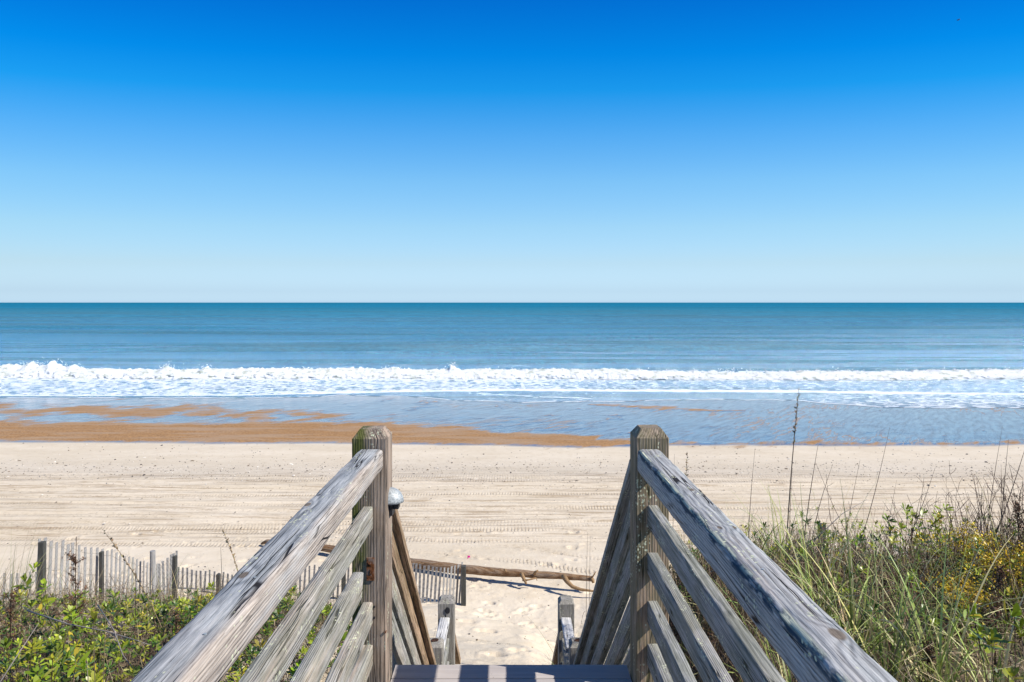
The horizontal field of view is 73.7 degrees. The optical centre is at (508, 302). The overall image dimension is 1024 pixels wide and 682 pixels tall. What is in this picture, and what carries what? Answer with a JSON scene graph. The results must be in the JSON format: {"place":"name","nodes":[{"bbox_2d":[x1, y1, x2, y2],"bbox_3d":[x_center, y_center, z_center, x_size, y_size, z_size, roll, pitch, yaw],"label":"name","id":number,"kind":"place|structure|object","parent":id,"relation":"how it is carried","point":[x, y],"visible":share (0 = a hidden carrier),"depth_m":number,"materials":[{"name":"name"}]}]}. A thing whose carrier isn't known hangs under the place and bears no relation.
{"place":"outdoors","nodes":[
{"label":"outdoors","id":0,"kind":"place"},
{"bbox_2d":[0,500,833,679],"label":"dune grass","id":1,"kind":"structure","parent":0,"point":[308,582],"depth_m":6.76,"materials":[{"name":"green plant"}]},
{"bbox_2d":[0,395,1023,681],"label":"beach sand","id":2,"kind":"structure","parent":0,"point":[504,619],"depth_m":26.41,"materials":[{"name":"beige sand"}]},
{"bbox_2d":[0,586,27,680],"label":"bush","id":3,"kind":"object","parent":2,"relation":"on","point":[10,612],"visible":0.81,"depth_m":4.40,"materials":[{"name":"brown plant"}]},
{"bbox_2d":[2,571,36,598],"bbox_3d":[-11.405,6.333,14.826,2.003,1.056,0.179,0,0,-18],"label":"sand fence","id":4,"kind":"object","parent":2,"relation":"on","point":[17,583],"visible":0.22,"depth_m":15.02,"materials":[{"name":"grey wood"}]},
{"bbox_2d":[0,623,38,681],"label":"fallen twig","id":5,"kind":"object","parent":2,"relation":"on","point":[16,656],"visible":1,"depth_m":2.97,"materials":[{"name":"wood"}]},
{"bbox_2d":[13,562,41,644],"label":"leafy plant","id":6,"kind":"object","parent":2,"relation":"on","point":[24,578],"visible":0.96,"depth_m":5.24,"materials":[{"name":"green plant"}]},
{"bbox_2d":[0,520,62,610],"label":"grass tuft","id":7,"kind":"object","parent":2,"relation":"on","point":[22,571],"visible":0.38,"depth_m":6.81,"materials":[{"name":"green plant"}]},
{"bbox_2d":[22,578,56,652],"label":"leafy plant","id":8,"kind":"object","parent":2,"relation":"on","point":[42,599],"visible":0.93,"depth_m":5.06,"materials":[{"name":"green plant"}]},
{"bbox_2d":[0,605,81,681],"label":"leafy plant","id":9,"kind":"object","parent":2,"relation":"on","point":[5,644],"visible":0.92,"depth_m":3.74,"materials":[{"name":"green plant"}]},
{"bbox_2d":[24,649,62,681],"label":"leafy plant","id":10,"kind":"object","parent":2,"relation":"on","point":[37,670],"visible":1,"depth_m":2.89,"materials":[{"name":"green plant"}]},
{"bbox_2d":[46,647,93,681],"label":"leafy plant","id":11,"kind":"object","parent":2,"relation":"on","point":[81,660],"visible":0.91,"depth_m":3.01,"materials":[{"name":"green plant"}]},
{"bbox_2d":[54,537,89,640],"bbox_3d":[-3.075,2.128,4.796,0.221,0.960,0.227,0,0,-30],"label":"dead weed","id":12,"kind":"object","parent":2,"relation":"on","point":[73,559],"visible":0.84,"depth_m":4.80,"materials":[{"name":"brown plant"}]},
{"bbox_2d":[60,603,127,681],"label":"leafy plant","id":13,"kind":"object","parent":2,"relation":"on","point":[93,617],"visible":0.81,"depth_m":3.49,"materials":[{"name":"green plant"}]},
{"bbox_2d":[97,604,132,668],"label":"fallen twig","id":14,"kind":"object","parent":13,"relation":"on","point":[114,633],"visible":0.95,"depth_m":3.57,"materials":[{"name":"brown wood"}]},
{"bbox_2d":[35,537,157,612],"bbox_3d":[-7.170,5.133,12.304,0.453,2.499,2.650,0,0,17],"label":"sand fence","id":15,"kind":"object","parent":2,"relation":"on","point":[42,545],"visible":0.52,"depth_m":12.01,"materials":[{"name":"grey wood"}]},
{"bbox_2d":[129,577,135,637],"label":"sea oats","id":16,"kind":"object","parent":2,"relation":"on","point":[135,603],"visible":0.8,"depth_m":5.47,"materials":[{"name":"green plant"}]},
{"bbox_2d":[102,529,167,641],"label":"sea oats","id":17,"kind":"object","parent":2,"relation":"on","point":[126,563],"visible":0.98,"depth_m":5.08,"materials":[{"name":"brown plant"}]},
{"bbox_2d":[158,551,177,600],"bbox_3d":[-7.103,5.979,14.250,0.107,1.470,1.133,0,0,-9],"label":"sand fence","id":18,"kind":"object","parent":2,"relation":"on","point":[173,560],"visible":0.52,"depth_m":14.40,"materials":[{"name":"grey wood"}]},
{"bbox_2d":[170,608,180,638],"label":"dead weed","id":19,"kind":"object","parent":2,"relation":"on","point":[176,622],"visible":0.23,"depth_m":4.30,"materials":[{"name":"brown plant"}]},
{"bbox_2d":[0,586,351,681],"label":"leafy ground cover","id":20,"kind":"object","parent":2,"relation":"on","point":[55,643],"visible":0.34,"depth_m":4.84,"materials":[{"name":"green plant"}]},
{"bbox_2d":[27,610,149,644],"bbox_3d":[-2.318,1.798,3.775,1.104,0.086,0.061,0,0,27],"label":"fallen twig","id":21,"kind":"object","parent":20,"relation":"on","point":[82,626],"visible":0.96,"depth_m":3.86,"materials":[{"name":"wood"}]},
{"bbox_2d":[169,581,214,631],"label":"leafy plant","id":22,"kind":"object","parent":2,"relation":"on","point":[209,584],"visible":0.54,"depth_m":5.05,"materials":[{"name":"green plant"}]},
{"bbox_2d":[0,558,435,681],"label":"ground cover","id":23,"kind":"object","parent":2,"relation":"on","point":[130,650],"visible":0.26,"depth_m":5.37,"materials":[{"name":"green plant"}]},
{"bbox_2d":[222,529,251,640],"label":"sea oats","id":24,"kind":"object","parent":2,"relation":"on","point":[230,548],"visible":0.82,"depth_m":5.42,"materials":[{"name":"brown plant"}]},
{"bbox_2d":[178,565,349,597],"bbox_3d":[-5.555,6.385,15.223,4.140,1.248,0.204,0,0,8],"label":"sand fence","id":25,"kind":"object","parent":2,"relation":"on","point":[343,579],"visible":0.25,"depth_m":15.33,"materials":[{"name":"grey wood"}]},
{"bbox_2d":[288,660,300,679],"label":"leafy plant","id":26,"kind":"object","parent":2,"relation":"on","point":[292,669],"visible":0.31,"depth_m":3.61,"materials":[{"name":"green plant"}]},
{"bbox_2d":[261,539,595,591],"bbox_3d":[-2.334,6.362,16.884,9.600,0.557,0.465,0,0,20],"label":"driftwood log","id":27,"kind":"object","parent":2,"relation":"on","point":[501,572],"visible":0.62,"depth_m":16.02,"materials":[{"name":"brown wood"}]},
{"bbox_2d":[412,562,465,605],"bbox_3d":[-2.153,6.186,14.725,2.464,1.275,0.419,0,0,5],"label":"sand fence","id":28,"kind":"object","parent":2,"relation":"on","point":[462,590],"visible":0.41,"depth_m":14.57,"materials":[{"name":"grey wood"}]},
{"bbox_2d":[130,425,897,681],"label":"boardwalk stairs","id":29,"kind":"structure","parent":2,"relation":"on","point":[389,639],"depth_m":2.29,"materials":[{"name":"grey wood"}]},
{"bbox_2d":[388,487,403,515],"bbox_3d":[-0.473,0.838,2.885,0.058,0.112,0.104,0,0,0],"label":"step light","id":30,"kind":"object","parent":29,"relation":"attached to","point":[395,498],"visible":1,"depth_m":2.85,"materials":[{"name":"white metal"}]},
{"bbox_2d":[580,532,587,627],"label":"sea oats","id":31,"kind":"object","parent":2,"relation":"on","point":[586,585],"visible":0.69,"depth_m":7.00,"materials":[{"name":"brown plant"}]},
{"bbox_2d":[589,574,589,604],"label":"sea oats","id":32,"kind":"object","parent":2,"relation":"on","point":[589,589],"visible":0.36,"depth_m":7.05,"materials":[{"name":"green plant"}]},
{"bbox_2d":[684,453,688,475],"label":"sea oats","id":33,"kind":"object","parent":2,"relation":"on","point":[686,466],"visible":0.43,"depth_m":6.73,"materials":[{"name":"beige plant"}]},
{"bbox_2d":[677,502,823,595],"bbox_3d":[1.663,1.778,4.873,1.043,0.878,1.089,0,0,-31],"label":"grass tuft","id":34,"kind":"object","parent":2,"relation":"on","point":[770,536],"visible":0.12,"depth_m":4.80,"materials":[{"name":"green plant"}]},
{"bbox_2d":[748,453,757,539],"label":"sea oats","id":35,"kind":"object","parent":2,"relation":"on","point":[750,503],"visible":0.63,"depth_m":5.49,"materials":[{"name":"brown plant"}]},
{"bbox_2d":[789,480,792,566],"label":"sea oats","id":36,"kind":"object","parent":2,"relation":"on","point":[792,514],"visible":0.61,"depth_m":5.50,"materials":[{"name":"brown plant"}]},
{"bbox_2d":[785,389,799,558],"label":"sea oats","id":37,"kind":"object","parent":2,"relation":"on","point":[796,417],"visible":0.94,"depth_m":5.69,"materials":[{"name":"brown plant"}]},
{"bbox_2d":[737,485,856,599],"bbox_3d":[2.076,1.825,5.111,1.189,0.875,0.900,0,0,36],"label":"grass tuft","id":38,"kind":"object","parent":2,"relation":"on","point":[780,535],"visible":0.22,"depth_m":5.23,"materials":[{"name":"green plant"}]},
{"bbox_2d":[706,581,909,681],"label":"grass tuft","id":39,"kind":"object","parent":2,"relation":"on","point":[789,673],"visible":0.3,"depth_m":3.18,"materials":[{"name":"green plant"}]},
{"bbox_2d":[801,447,817,557],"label":"sea oats","id":40,"kind":"object","parent":2,"relation":"on","point":[808,503],"visible":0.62,"depth_m":5.58,"materials":[{"name":"brown plant"}]},
{"bbox_2d":[606,462,1023,681],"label":"dry brush","id":41,"kind":"object","parent":2,"relation":"on","point":[731,596],"visible":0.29,"depth_m":4.75,"materials":[{"name":"green plant"}]},
{"bbox_2d":[685,482,955,642],"bbox_3d":[1.929,1.638,4.194,1.465,1.070,1.230,0,0,29],"label":"grass tuft","id":42,"kind":"object","parent":2,"relation":"on","point":[831,589],"visible":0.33,"depth_m":4.26,"materials":[{"name":"green plant"}]},
{"bbox_2d":[809,467,831,554],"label":"sea oats","id":43,"kind":"object","parent":2,"relation":"on","point":[817,512],"visible":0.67,"depth_m":5.54,"materials":[{"name":"brown plant"}]},
{"bbox_2d":[818,523,825,578],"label":"oats","id":44,"kind":"object","parent":2,"relation":"on","point":[821,528],"visible":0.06,"depth_m":11.45,"materials":[{"name":"green plant"}]},
{"bbox_2d":[794,499,866,558],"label":"oats","id":45,"kind":"object","parent":2,"relation":"on","point":[828,526],"visible":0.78,"depth_m":4.97,"materials":[{"name":"brown plant"}]},
{"bbox_2d":[669,505,1023,681],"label":"leafy ground cover","id":46,"kind":"object","parent":2,"relation":"on","point":[859,539],"visible":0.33,"depth_m":4.84,"materials":[{"name":"green plant"}]},
{"bbox_2d":[841,462,859,569],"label":"sea oats","id":47,"kind":"object","parent":2,"relation":"on","point":[850,509],"visible":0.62,"depth_m":5.64,"materials":[{"name":"brown plant"}]},
{"bbox_2d":[852,428,889,565],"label":"sea oats","id":48,"kind":"object","parent":2,"relation":"on","point":[874,494],"visible":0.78,"depth_m":5.59,"materials":[{"name":"brown plant"}]},
{"bbox_2d":[748,480,1013,681],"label":"grass tuft","id":49,"kind":"object","parent":2,"relation":"on","point":[852,626],"visible":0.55,"depth_m":3.84,"materials":[{"name":"green plant"}]},
{"bbox_2d":[881,480,896,580],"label":"sea oats","id":50,"kind":"object","parent":2,"relation":"on","point":[889,520],"visible":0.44,"depth_m":5.40,"materials":[{"name":"brown plant"}]},
{"bbox_2d":[767,507,1023,681],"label":"grass tuft","id":51,"kind":"object","parent":2,"relation":"on","point":[896,673],"visible":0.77,"depth_m":3.64,"materials":[{"name":"green plant"}]},
{"bbox_2d":[784,511,1022,681],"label":"grass tuft","id":52,"kind":"object","parent":2,"relation":"on","point":[943,660],"visible":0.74,"depth_m":3.57,"materials":[{"name":"green plant"}]},
{"bbox_2d":[882,502,927,595],"bbox_3d":[3.209,2.017,5.490,0.401,0.827,0.168,0,0,-5],"label":"leafy plant","id":53,"kind":"object","parent":2,"relation":"on","point":[922,512],"visible":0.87,"depth_m":5.47,"materials":[{"name":"green plant"}]},
{"bbox_2d":[901,469,934,554],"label":"sea oats","id":54,"kind":"object","parent":2,"relation":"on","point":[919,512],"visible":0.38,"depth_m":5.50,"materials":[{"name":"brown plant"}]},
{"bbox_2d":[903,509,941,578],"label":"leafy plant","id":55,"kind":"object","parent":2,"relation":"on","point":[916,516],"visible":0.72,"depth_m":5.58,"materials":[{"name":"green plant"}]},
{"bbox_2d":[908,634,939,681],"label":"dead weed","id":56,"kind":"object","parent":2,"relation":"on","point":[928,650],"visible":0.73,"depth_m":3.50,"materials":[{"name":"brown plant"}]},
{"bbox_2d":[918,503,955,596],"bbox_3d":[3.406,2.029,5.468,0.345,0.822,0.239,0,0,-34],"label":"leafy plant","id":57,"kind":"object","parent":2,"relation":"on","point":[936,520],"visible":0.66,"depth_m":5.50,"materials":[{"name":"green plant"}]},
{"bbox_2d":[876,563,1023,681],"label":"grass tuft","id":58,"kind":"object","parent":2,"relation":"on","point":[1000,665],"visible":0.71,"depth_m":3.49,"materials":[{"name":"green plant"}]},
{"bbox_2d":[890,519,1023,624],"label":"goldenrod","id":59,"kind":"object","parent":2,"relation":"on","point":[986,557],"visible":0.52,"depth_m":4.64,"materials":[{"name":"yellow plant"}]},
{"bbox_2d":[916,564,1000,649],"bbox_3d":[2.862,1.932,4.290,0.506,0.535,0.386,0,0,24],"label":"goldenrod","id":60,"kind":"object","parent":2,"relation":"on","point":[948,589],"visible":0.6,"depth_m":4.28,"materials":[{"name":"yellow plant"}]},
{"bbox_2d":[916,512,1009,601],"bbox_3d":[3.249,1.918,4.927,0.573,0.689,0.550,0,0,-34],"label":"goldenrod","id":61,"kind":"object","parent":2,"relation":"on","point":[965,530],"visible":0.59,"depth_m":4.89,"materials":[{"name":"yellow plant"}]},
{"bbox_2d":[908,505,1023,628],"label":"grass tuft","id":62,"kind":"object","parent":2,"relation":"on","point":[1005,592],"visible":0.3,"depth_m":4.73,"materials":[{"name":"green plant"}]},
{"bbox_2d":[969,623,1002,681],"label":"leafy plant","id":63,"kind":"object","parent":2,"relation":"on","point":[972,637],"visible":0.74,"depth_m":3.28,"materials":[{"name":"green plant"}]},
{"bbox_2d":[955,599,1023,681],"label":"leafy plant","id":64,"kind":"object","parent":2,"relation":"on","point":[993,635],"visible":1,"depth_m":2.97,"materials":[{"name":"green plant"}]},
{"bbox_2d":[983,425,1002,556],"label":"sea oats","id":65,"kind":"object","parent":2,"relation":"on","point":[992,489],"visible":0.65,"depth_m":5.39,"materials":[{"name":"brown plant"}]},
{"bbox_2d":[965,542,1023,636],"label":"goldenrod","id":66,"kind":"object","parent":2,"relation":"on","point":[1015,573],"visible":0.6,"depth_m":4.51,"materials":[{"name":"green plant"}]},
{"bbox_2d":[974,560,1018,673],"bbox_3d":[2.768,1.820,3.898,0.237,0.675,0.177,0,0,-17],"label":"dead weed","id":67,"kind":"object","parent":2,"relation":"on","point":[1000,577],"visible":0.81,"depth_m":3.90,"materials":[{"name":"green plant"}]},
{"bbox_2d":[998,439,1008,557],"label":"sea oats","id":68,"kind":"object","parent":2,"relation":"on","point":[1002,500],"visible":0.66,"depth_m":5.29,"materials":[{"name":"brown plant"}]},
{"bbox_2d":[983,453,1023,565],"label":"sea oats","id":69,"kind":"object","parent":2,"relation":"on","point":[1007,502],"visible":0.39,"depth_m":5.19,"materials":[{"name":"brown plant"}]},
{"bbox_2d":[1007,493,1023,583],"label":"dead weed","id":70,"kind":"object","parent":2,"relation":"on","point":[1017,508],"visible":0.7,"depth_m":5.00,"materials":[{"name":"brown plant"}]},
{"bbox_2d":[0,303,1023,407],"bbox_3d":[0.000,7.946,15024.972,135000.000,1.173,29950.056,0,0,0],"label":"sea","id":71,"kind":"structure","parent":0,"point":[769,337],"depth_m":122.55,"materials":[{"name":"blue liquid"}]},
{"bbox_2d":[0,360,1023,380],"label":"breaking wave","id":72,"kind":"object","parent":71,"relation":"on","point":[52,369],"visible":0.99,"depth_m":76.53,"materials":[{"name":"white liquid"}]},
{"bbox_2d":[15,360,1014,371],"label":"sea spray","id":73,"kind":"object","parent":72,"relation":"on","point":[437,367],"visible":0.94,"depth_m":77.87,"materials":[{"name":"white liquid"}]},
{"bbox_2d":[0,0,1023,302],"label":"sky","id":74,"kind":"structure","parent":0,"point":[152,151],"materials":[{"name":"blue"}]},
{"bbox_2d":[625,490,1023,681],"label":"dune grass","id":75,"kind":"structure","parent":0,"point":[936,588],"depth_m":4.14,"materials":[{"name":"green plant"}]}
]}

